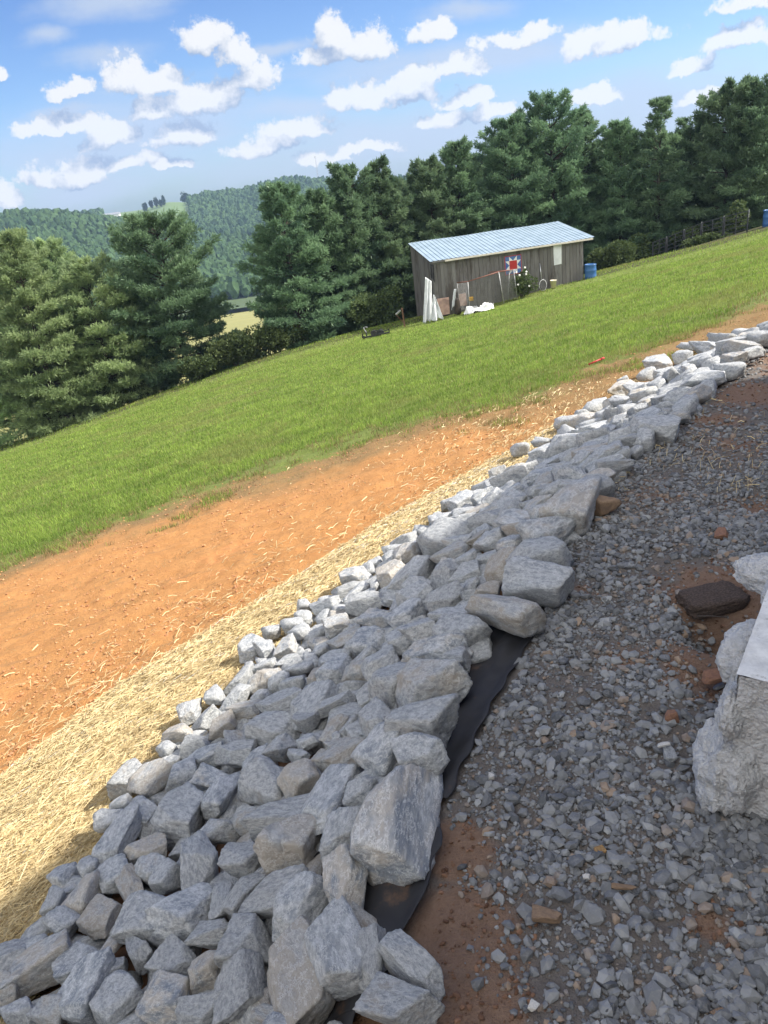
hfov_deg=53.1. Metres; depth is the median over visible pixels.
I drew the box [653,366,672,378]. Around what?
rock
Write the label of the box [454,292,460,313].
dark stump
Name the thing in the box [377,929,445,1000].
rock
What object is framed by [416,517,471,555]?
rock
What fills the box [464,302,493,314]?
plastic sheeting
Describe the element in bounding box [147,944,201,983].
rock
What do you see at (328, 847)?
rock
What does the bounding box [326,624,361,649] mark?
rock
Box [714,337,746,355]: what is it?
rock
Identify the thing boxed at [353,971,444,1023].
rock
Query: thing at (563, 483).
rock
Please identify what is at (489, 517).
rock
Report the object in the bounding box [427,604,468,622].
rock
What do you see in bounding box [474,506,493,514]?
rock
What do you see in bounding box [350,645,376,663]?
rock
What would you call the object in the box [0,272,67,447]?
pine tree
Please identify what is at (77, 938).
rock
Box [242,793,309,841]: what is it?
rock
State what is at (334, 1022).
rock
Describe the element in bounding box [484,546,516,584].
rock
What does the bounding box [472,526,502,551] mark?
rock
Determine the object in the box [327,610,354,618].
rock
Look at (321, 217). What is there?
pine tree
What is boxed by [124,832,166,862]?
rock
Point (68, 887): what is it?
rock
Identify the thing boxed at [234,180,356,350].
pine tree
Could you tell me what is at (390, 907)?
landscape fabric
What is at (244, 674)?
rock
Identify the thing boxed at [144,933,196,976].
rock
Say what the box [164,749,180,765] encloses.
rock
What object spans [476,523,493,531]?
rock
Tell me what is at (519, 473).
rock
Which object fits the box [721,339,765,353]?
rock
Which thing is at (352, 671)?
rock
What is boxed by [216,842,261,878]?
rock
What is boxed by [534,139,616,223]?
pine tree
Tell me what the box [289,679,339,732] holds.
rock
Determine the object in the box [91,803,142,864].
rock
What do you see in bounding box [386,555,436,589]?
rock
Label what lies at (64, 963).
rock
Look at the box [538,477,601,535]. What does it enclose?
rock
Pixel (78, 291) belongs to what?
pine tree
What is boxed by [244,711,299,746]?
rock
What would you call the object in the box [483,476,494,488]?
rock
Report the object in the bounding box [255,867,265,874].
rock
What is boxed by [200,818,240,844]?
rock
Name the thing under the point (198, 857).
rock
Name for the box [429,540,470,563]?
rock
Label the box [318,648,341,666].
rock
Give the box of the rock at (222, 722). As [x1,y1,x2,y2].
[208,709,237,740]
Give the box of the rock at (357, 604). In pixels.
[345,590,386,616]
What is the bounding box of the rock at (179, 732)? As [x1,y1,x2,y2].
[161,722,192,742]
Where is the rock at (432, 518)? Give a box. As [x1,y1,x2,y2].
[428,511,451,525]
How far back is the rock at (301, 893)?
1.91 m
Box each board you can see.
[451,289,455,309]
[504,254,521,274]
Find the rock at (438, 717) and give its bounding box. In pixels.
[383,693,459,748]
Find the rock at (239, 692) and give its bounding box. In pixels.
[219,683,250,711]
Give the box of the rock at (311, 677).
[307,667,319,683]
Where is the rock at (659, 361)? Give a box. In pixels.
[642,354,672,369]
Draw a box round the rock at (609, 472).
[582,468,615,480]
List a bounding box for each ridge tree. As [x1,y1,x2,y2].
[148,200,153,208]
[153,197,157,206]
[161,195,165,204]
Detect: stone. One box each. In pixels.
[488,772,494,779]
[527,999,539,1011]
[531,904,562,923]
[582,873,589,879]
[594,495,621,516]
[594,845,606,853]
[602,524,610,532]
[611,883,635,889]
[657,742,669,747]
[663,745,676,761]
[665,709,678,722]
[701,667,721,684]
[709,1007,722,1014]
[714,527,728,539]
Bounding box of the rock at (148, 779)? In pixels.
[127,758,171,797]
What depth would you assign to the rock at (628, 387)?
6.94 m
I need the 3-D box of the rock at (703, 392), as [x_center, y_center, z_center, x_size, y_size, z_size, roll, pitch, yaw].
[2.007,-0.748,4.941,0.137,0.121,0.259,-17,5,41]
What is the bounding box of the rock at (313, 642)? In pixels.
[307,636,328,649]
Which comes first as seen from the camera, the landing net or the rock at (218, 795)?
the rock at (218, 795)
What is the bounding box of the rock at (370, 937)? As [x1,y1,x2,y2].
[356,922,385,990]
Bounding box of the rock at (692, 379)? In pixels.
[680,370,726,386]
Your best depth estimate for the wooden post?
36.84 m
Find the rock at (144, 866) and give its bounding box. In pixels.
[134,853,165,886]
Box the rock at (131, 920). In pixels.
[110,890,164,952]
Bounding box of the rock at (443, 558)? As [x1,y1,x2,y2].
[434,557,457,568]
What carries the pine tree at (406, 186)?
on the ground at (182, 566)
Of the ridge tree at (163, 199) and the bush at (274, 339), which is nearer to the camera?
the bush at (274, 339)
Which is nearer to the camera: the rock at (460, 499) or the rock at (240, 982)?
the rock at (240, 982)
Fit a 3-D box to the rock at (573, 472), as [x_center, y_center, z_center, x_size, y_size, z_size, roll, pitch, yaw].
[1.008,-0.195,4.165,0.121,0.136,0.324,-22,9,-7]
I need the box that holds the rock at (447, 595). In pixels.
[425,580,464,611]
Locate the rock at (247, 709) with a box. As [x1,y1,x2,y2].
[225,698,262,719]
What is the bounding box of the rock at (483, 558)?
[475,549,495,564]
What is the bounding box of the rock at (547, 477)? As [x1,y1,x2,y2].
[535,471,553,484]
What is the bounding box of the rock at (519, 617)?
[465,594,546,637]
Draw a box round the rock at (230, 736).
[223,730,244,742]
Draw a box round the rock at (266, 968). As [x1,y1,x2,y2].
[264,966,267,986]
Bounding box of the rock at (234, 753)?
[214,739,257,768]
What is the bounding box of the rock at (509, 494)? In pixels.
[492,488,526,509]
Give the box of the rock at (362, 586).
[343,581,370,603]
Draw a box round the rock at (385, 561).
[375,555,393,574]
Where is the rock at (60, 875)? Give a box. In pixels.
[46,862,78,886]
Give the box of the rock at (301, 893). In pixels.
[272,871,328,942]
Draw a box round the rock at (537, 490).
[532,487,543,497]
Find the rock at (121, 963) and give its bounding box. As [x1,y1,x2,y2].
[109,956,128,974]
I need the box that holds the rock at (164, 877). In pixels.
[148,857,180,894]
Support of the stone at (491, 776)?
on the ground at (182, 566)
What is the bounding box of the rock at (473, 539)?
[466,529,486,547]
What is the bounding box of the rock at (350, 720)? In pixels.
[321,715,357,748]
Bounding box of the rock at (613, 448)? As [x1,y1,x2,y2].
[590,440,624,458]
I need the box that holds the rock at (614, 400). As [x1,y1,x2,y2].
[608,395,628,406]
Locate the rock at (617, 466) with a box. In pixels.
[595,459,634,474]
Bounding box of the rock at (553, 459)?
[539,452,562,463]
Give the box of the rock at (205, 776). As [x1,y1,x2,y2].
[189,762,227,790]
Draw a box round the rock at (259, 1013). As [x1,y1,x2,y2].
[250,1003,273,1023]
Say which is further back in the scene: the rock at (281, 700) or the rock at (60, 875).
the rock at (281, 700)
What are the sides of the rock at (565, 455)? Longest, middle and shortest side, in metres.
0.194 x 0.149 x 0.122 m
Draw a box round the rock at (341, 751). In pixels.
[311,736,365,772]
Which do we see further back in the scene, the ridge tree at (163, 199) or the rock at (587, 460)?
the ridge tree at (163, 199)
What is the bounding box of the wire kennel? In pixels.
[457,269,517,309]
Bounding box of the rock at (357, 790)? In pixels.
[342,775,378,806]
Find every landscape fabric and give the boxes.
[228,826,442,1023]
[359,606,544,798]
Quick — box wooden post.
[396,308,405,327]
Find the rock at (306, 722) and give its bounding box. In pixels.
[291,711,320,733]
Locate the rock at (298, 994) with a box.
[267,915,335,1023]
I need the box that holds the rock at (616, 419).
[609,414,628,424]
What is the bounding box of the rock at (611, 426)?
[601,423,615,430]
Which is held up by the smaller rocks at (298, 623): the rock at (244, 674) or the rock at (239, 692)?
the rock at (239, 692)
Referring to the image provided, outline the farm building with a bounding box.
[106,212,120,216]
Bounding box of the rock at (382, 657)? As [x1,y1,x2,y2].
[360,644,400,680]
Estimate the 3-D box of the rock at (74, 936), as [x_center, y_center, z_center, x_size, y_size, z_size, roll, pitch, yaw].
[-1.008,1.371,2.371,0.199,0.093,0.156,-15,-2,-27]
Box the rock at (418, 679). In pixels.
[395,658,472,707]
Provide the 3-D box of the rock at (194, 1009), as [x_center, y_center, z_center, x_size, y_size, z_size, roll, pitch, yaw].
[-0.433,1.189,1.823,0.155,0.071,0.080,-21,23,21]
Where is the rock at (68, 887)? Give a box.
[60,875,112,897]
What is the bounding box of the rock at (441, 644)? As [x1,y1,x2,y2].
[401,633,473,661]
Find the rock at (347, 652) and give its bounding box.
[340,647,352,659]
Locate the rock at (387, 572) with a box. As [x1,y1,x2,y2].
[375,559,404,587]
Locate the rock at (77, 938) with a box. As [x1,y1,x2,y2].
[72,935,84,942]
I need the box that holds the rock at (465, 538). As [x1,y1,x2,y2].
[441,534,471,546]
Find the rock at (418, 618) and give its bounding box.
[407,615,425,623]
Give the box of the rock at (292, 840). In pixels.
[253,813,321,875]
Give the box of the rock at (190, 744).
[179,734,210,759]
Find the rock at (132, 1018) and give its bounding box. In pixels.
[116,1011,146,1023]
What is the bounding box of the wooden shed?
[408,221,593,316]
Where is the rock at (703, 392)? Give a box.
[683,384,712,403]
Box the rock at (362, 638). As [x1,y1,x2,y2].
[345,625,384,658]
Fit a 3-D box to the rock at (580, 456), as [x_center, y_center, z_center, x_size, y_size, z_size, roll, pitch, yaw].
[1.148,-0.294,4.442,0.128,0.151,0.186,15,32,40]
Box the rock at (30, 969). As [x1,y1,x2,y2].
[0,928,71,997]
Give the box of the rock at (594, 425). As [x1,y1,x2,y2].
[578,420,608,432]
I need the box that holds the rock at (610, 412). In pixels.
[603,408,617,419]
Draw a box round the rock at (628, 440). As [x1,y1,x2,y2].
[613,433,636,447]
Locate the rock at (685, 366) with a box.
[681,363,694,372]
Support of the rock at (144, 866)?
on the smaller rocks at (298, 623)
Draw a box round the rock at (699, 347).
[688,341,714,353]
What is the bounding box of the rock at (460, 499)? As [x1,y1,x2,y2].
[444,489,472,510]
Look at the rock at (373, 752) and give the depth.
2.35 m
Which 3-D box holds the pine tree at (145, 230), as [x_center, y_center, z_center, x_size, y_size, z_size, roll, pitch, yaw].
[-11.425,-11.250,40.962,7.364,9.284,7.022,-17,25,-20]
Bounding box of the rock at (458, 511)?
[452,506,475,515]
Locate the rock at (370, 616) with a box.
[354,608,389,627]
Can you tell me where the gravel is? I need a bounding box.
[447,347,767,1023]
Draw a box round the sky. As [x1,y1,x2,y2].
[0,0,767,213]
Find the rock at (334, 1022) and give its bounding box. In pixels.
[327,1020,342,1023]
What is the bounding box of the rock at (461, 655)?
[425,646,471,672]
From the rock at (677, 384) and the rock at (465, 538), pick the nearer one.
the rock at (465, 538)
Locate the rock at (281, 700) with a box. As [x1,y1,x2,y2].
[256,686,301,711]
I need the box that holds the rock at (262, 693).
[250,688,272,712]
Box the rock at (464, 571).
[448,560,481,583]
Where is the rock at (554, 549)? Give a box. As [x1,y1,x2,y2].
[505,536,573,566]
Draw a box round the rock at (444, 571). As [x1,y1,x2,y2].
[430,558,459,589]
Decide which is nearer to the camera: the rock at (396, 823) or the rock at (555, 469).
the rock at (396, 823)
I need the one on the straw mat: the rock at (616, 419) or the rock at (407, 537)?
the rock at (407, 537)
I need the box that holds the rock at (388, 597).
[380,589,398,607]
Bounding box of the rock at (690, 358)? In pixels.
[687,351,711,360]
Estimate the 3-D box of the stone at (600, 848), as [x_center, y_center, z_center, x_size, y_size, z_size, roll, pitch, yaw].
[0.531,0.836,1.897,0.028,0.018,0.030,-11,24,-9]
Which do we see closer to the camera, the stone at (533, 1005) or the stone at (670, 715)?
the stone at (533, 1005)
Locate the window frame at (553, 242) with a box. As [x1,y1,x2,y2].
[552,242,562,265]
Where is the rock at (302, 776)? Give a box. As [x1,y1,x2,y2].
[277,758,320,797]
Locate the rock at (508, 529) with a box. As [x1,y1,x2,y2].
[501,518,537,535]
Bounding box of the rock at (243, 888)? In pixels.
[221,872,265,919]
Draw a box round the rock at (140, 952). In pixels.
[125,935,152,975]
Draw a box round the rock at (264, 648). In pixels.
[252,639,275,657]
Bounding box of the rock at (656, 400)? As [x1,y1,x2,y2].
[650,393,666,404]
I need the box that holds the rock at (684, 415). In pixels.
[672,411,691,419]
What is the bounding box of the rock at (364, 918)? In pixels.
[350,901,386,972]
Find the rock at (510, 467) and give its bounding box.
[503,462,523,471]
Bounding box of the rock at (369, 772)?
[353,769,386,781]
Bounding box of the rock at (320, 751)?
[311,748,324,769]
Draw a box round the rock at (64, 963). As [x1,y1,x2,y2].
[51,941,99,984]
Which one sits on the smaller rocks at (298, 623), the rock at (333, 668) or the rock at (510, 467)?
the rock at (333, 668)
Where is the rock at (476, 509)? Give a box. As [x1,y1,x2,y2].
[464,503,488,513]
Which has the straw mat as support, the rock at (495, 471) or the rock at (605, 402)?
the rock at (495, 471)
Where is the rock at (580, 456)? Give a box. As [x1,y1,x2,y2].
[568,450,589,465]
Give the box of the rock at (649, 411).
[633,406,660,416]
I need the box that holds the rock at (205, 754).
[189,741,223,767]
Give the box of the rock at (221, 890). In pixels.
[208,880,233,919]
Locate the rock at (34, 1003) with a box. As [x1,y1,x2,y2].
[26,987,60,1023]
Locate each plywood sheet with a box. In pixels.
[437,297,449,314]
[459,293,466,305]
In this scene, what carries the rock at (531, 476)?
on the smaller rocks at (298, 623)
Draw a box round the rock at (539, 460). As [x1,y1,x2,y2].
[530,458,543,462]
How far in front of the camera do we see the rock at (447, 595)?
3.33 m
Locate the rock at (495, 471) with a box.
[488,465,505,477]
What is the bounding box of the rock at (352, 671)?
[341,658,365,682]
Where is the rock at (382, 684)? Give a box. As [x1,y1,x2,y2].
[367,662,406,708]
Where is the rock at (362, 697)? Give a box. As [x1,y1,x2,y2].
[356,680,369,706]
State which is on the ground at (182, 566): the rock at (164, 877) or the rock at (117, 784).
the rock at (164, 877)
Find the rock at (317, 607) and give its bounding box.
[309,595,342,615]
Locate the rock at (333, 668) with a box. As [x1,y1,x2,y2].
[314,653,351,684]
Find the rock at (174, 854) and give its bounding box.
[168,832,195,861]
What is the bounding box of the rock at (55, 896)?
[39,885,67,915]
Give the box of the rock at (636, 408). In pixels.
[626,403,648,415]
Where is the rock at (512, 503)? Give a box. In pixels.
[498,498,521,514]
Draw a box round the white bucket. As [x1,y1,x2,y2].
[550,279,556,287]
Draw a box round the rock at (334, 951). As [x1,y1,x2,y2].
[304,895,364,1001]
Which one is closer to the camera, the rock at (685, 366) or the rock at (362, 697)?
the rock at (362, 697)
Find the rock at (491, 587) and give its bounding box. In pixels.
[473,580,500,594]
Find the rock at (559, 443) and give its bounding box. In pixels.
[545,433,577,458]
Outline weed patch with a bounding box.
[682,231,733,247]
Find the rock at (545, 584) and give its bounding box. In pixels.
[501,556,574,607]
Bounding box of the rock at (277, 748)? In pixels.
[262,732,297,762]
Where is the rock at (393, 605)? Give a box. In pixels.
[389,599,397,611]
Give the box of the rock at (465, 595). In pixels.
[459,589,475,600]
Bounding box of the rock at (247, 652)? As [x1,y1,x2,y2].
[237,633,264,663]
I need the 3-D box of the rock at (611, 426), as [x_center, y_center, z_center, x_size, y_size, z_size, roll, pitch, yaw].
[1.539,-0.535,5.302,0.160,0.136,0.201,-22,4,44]
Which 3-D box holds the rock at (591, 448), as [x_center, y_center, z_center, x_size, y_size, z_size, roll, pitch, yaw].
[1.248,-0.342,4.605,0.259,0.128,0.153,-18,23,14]
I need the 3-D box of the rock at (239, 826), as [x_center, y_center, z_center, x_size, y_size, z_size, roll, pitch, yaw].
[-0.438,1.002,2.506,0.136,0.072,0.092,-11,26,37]
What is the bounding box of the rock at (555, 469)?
[552,465,573,480]
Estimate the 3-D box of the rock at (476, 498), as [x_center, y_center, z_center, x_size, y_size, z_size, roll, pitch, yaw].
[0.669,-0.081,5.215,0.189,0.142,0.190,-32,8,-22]
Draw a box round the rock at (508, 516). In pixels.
[492,508,529,535]
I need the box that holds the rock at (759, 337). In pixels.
[746,330,767,346]
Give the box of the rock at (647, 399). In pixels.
[635,394,656,406]
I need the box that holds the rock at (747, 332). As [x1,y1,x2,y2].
[736,330,759,336]
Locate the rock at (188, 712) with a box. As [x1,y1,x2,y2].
[176,698,201,725]
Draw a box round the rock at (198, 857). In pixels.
[179,830,218,889]
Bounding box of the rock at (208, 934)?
[184,918,228,948]
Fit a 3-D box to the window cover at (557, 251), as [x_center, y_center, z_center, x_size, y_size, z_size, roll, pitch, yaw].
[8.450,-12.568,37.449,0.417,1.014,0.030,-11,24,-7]
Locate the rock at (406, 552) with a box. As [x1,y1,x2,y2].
[392,542,421,564]
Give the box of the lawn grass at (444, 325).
[0,227,767,570]
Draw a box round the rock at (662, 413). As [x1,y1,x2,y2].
[650,411,668,415]
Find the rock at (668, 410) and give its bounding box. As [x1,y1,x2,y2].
[661,408,672,412]
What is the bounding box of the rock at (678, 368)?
[663,365,681,372]
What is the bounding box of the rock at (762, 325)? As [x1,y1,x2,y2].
[759,322,767,329]
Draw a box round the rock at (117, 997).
[88,969,143,1023]
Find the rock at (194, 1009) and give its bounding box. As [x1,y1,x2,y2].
[175,990,221,1023]
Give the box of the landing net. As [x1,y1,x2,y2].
[539,263,546,290]
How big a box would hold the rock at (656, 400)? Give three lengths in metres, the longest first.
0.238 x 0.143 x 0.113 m
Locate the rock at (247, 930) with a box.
[214,912,272,968]
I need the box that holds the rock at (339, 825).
[320,806,359,846]
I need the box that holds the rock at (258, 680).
[247,667,280,694]
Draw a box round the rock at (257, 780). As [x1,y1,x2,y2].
[237,755,283,805]
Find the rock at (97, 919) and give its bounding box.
[76,893,122,939]
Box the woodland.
[0,165,649,310]
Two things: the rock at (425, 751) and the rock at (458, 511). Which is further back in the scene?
the rock at (458, 511)
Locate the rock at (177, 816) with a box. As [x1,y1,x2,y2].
[150,781,204,850]
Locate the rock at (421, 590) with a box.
[395,581,433,607]
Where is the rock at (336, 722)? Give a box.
[319,713,348,741]
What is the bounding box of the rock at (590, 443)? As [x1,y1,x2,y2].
[579,441,600,447]
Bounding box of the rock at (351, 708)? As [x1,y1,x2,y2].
[327,702,362,723]
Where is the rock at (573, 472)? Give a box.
[554,466,586,479]
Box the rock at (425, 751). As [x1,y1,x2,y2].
[389,732,449,775]
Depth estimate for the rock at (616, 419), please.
5.39 m
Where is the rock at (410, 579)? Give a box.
[400,574,430,587]
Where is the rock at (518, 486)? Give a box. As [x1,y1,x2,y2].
[501,482,526,495]
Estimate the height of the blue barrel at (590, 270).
0.873 m
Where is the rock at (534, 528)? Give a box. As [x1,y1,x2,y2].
[515,515,575,540]
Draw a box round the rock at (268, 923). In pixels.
[264,918,271,937]
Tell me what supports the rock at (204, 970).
on the rock
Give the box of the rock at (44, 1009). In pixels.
[26,993,65,1023]
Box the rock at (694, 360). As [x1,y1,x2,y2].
[687,354,703,364]
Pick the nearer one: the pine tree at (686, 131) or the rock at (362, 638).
the rock at (362, 638)
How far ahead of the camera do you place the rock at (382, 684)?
2.78 m
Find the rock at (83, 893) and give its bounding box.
[60,869,103,914]
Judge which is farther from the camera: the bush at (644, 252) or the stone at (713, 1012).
the bush at (644, 252)
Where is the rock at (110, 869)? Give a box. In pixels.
[97,852,127,893]
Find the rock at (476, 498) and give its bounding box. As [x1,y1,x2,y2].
[470,486,492,505]
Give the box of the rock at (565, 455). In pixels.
[559,448,574,461]
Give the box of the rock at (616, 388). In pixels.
[607,379,635,394]
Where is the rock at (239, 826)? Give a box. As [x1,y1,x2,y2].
[232,808,256,835]
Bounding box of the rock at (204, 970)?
[188,949,220,994]
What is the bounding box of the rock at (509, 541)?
[496,534,521,551]
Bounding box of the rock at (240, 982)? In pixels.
[212,948,265,1023]
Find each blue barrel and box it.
[584,263,596,278]
[762,209,767,226]
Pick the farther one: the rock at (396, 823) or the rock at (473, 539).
the rock at (473, 539)
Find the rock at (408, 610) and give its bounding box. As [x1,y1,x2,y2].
[383,597,427,628]
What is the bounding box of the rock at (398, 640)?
[384,624,411,655]
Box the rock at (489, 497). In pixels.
[481,487,503,504]
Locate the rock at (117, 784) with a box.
[106,758,141,800]
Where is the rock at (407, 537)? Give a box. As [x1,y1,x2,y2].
[389,531,416,544]
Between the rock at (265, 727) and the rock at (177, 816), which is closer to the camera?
the rock at (177, 816)
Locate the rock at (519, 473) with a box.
[489,461,538,486]
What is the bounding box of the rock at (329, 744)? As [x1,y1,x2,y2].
[323,735,349,750]
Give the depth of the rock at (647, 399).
5.55 m
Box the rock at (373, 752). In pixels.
[350,721,399,775]
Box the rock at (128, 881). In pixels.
[115,862,143,900]
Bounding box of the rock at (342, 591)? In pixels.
[331,581,359,599]
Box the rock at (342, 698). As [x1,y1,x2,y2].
[319,690,356,718]
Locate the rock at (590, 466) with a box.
[585,454,624,472]
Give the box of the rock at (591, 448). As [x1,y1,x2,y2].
[571,442,607,458]
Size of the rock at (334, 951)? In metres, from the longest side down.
0.269 x 0.136 x 0.118 m
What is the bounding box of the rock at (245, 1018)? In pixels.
[229,987,269,1023]
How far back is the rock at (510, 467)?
5.69 m
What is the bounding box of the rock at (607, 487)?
[583,473,615,496]
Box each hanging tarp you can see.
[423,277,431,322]
[429,295,442,320]
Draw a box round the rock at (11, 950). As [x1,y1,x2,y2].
[0,937,27,970]
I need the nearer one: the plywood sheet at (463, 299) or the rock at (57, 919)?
the rock at (57, 919)
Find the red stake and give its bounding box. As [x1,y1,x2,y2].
[588,357,604,364]
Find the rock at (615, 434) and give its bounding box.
[608,425,630,443]
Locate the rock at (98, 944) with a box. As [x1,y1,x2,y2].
[71,936,104,949]
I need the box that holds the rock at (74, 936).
[71,932,81,941]
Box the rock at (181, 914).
[145,882,228,947]
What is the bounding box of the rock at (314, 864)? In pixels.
[306,854,322,874]
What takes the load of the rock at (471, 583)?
on the ground at (182, 566)
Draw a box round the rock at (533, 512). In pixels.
[527,503,544,518]
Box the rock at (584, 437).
[576,426,610,446]
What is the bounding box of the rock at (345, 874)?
[322,843,367,908]
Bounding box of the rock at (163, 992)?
[135,969,191,1023]
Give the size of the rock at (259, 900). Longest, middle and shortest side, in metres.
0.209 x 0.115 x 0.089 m
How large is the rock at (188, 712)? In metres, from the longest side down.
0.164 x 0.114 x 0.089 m
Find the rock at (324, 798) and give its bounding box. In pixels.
[299,763,361,836]
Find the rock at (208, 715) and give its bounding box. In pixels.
[191,704,220,729]
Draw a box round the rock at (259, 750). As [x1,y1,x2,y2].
[242,743,267,770]
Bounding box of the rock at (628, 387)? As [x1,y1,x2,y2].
[622,382,643,392]
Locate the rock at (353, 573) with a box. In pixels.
[339,566,368,584]
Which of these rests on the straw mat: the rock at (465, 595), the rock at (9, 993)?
the rock at (9, 993)
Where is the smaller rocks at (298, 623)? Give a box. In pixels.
[0,327,763,1023]
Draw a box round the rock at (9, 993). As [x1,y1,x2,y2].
[0,970,20,1015]
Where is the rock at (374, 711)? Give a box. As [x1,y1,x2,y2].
[358,696,390,737]
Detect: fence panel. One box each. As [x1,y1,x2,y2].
[652,236,666,256]
[666,231,683,252]
[683,222,701,248]
[701,216,724,236]
[723,209,749,237]
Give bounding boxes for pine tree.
[0,225,111,437]
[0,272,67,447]
[26,234,113,422]
[40,249,164,415]
[102,207,240,389]
[106,257,177,402]
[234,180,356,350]
[269,219,359,349]
[286,185,373,339]
[319,161,400,332]
[350,154,418,323]
[380,176,424,273]
[394,152,467,314]
[404,193,464,269]
[430,134,501,289]
[467,152,525,233]
[473,107,573,232]
[502,88,600,273]
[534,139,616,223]
[558,109,615,269]
[580,116,664,267]
[619,137,670,244]
[620,94,698,260]
[653,145,722,246]
[655,114,722,249]
[669,72,767,233]
[681,121,732,221]
[705,73,767,232]
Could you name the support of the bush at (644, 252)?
on the ground at (182, 566)
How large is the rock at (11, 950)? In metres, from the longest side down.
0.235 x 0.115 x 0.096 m
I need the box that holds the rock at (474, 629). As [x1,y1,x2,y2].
[432,610,492,646]
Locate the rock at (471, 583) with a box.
[463,577,479,589]
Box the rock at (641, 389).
[629,386,657,400]
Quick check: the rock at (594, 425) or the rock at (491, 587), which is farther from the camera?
the rock at (594, 425)
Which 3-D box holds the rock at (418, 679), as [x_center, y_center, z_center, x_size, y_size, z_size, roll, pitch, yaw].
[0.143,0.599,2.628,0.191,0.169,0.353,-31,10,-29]
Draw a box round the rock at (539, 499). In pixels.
[523,494,551,509]
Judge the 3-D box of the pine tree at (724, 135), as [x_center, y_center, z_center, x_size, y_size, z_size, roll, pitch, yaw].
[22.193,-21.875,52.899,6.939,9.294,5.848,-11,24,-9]
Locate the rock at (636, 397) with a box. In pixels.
[630,387,662,403]
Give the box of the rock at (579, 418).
[570,412,594,428]
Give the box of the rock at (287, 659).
[276,653,303,667]
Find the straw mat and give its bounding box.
[0,368,766,1023]
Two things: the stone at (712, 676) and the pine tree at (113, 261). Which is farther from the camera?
the pine tree at (113, 261)
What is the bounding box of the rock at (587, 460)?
[578,453,596,468]
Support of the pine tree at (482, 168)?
on the ground at (182, 566)
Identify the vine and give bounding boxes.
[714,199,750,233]
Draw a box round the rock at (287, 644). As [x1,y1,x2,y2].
[273,633,297,659]
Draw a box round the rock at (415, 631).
[396,617,434,641]
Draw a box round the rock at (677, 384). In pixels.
[659,380,681,390]
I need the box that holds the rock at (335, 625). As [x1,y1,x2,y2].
[321,612,349,639]
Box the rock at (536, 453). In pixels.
[527,442,549,459]
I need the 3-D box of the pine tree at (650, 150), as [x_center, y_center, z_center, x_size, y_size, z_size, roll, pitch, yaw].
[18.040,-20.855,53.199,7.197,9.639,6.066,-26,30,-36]
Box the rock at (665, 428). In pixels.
[629,415,680,444]
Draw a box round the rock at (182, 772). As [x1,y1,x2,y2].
[165,757,197,792]
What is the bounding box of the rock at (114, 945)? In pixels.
[100,936,122,953]
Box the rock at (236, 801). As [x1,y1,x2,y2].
[231,793,253,807]
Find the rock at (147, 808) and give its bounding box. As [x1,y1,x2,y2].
[124,795,157,826]
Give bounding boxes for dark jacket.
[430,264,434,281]
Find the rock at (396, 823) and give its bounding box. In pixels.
[350,763,443,886]
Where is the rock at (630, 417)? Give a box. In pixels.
[628,405,656,421]
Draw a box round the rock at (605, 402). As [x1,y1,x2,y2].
[602,394,625,407]
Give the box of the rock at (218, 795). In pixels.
[200,774,239,820]
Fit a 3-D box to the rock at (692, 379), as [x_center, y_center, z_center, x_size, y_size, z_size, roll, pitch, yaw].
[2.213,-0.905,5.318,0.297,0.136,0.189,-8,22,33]
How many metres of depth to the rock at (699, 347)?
8.62 m
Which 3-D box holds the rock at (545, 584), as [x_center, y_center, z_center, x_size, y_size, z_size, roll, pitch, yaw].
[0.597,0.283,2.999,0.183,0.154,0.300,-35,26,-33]
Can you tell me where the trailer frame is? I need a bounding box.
[362,327,389,338]
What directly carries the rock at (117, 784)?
on the straw mat
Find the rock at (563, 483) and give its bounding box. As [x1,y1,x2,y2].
[559,479,576,487]
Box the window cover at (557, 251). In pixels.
[553,244,561,264]
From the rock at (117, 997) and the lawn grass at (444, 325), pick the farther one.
the lawn grass at (444, 325)
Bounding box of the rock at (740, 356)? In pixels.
[720,351,748,362]
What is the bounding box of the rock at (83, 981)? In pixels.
[57,946,115,1023]
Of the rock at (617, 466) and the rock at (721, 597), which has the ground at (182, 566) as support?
the rock at (721, 597)
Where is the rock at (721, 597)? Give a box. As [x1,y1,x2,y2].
[675,580,750,619]
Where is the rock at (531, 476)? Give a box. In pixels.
[526,466,555,485]
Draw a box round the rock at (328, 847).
[318,807,342,859]
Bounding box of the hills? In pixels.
[77,202,263,316]
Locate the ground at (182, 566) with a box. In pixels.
[0,226,767,1023]
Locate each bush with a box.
[31,400,84,425]
[96,376,150,407]
[176,354,221,380]
[204,330,256,366]
[235,322,309,357]
[340,284,402,326]
[509,267,538,297]
[586,239,636,270]
[624,232,664,262]
[669,223,710,248]
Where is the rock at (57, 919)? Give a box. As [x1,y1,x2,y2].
[41,905,79,937]
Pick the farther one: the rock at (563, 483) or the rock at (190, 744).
the rock at (563, 483)
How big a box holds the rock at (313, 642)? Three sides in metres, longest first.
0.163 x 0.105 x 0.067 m
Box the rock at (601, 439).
[583,434,607,443]
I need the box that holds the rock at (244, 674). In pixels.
[223,661,253,695]
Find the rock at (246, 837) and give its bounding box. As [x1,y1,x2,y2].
[220,832,250,871]
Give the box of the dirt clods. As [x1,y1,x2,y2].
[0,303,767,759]
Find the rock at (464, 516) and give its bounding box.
[450,512,475,520]
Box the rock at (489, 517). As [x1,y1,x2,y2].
[466,509,499,530]
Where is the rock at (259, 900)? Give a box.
[238,863,307,919]
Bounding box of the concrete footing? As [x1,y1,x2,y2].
[692,552,767,819]

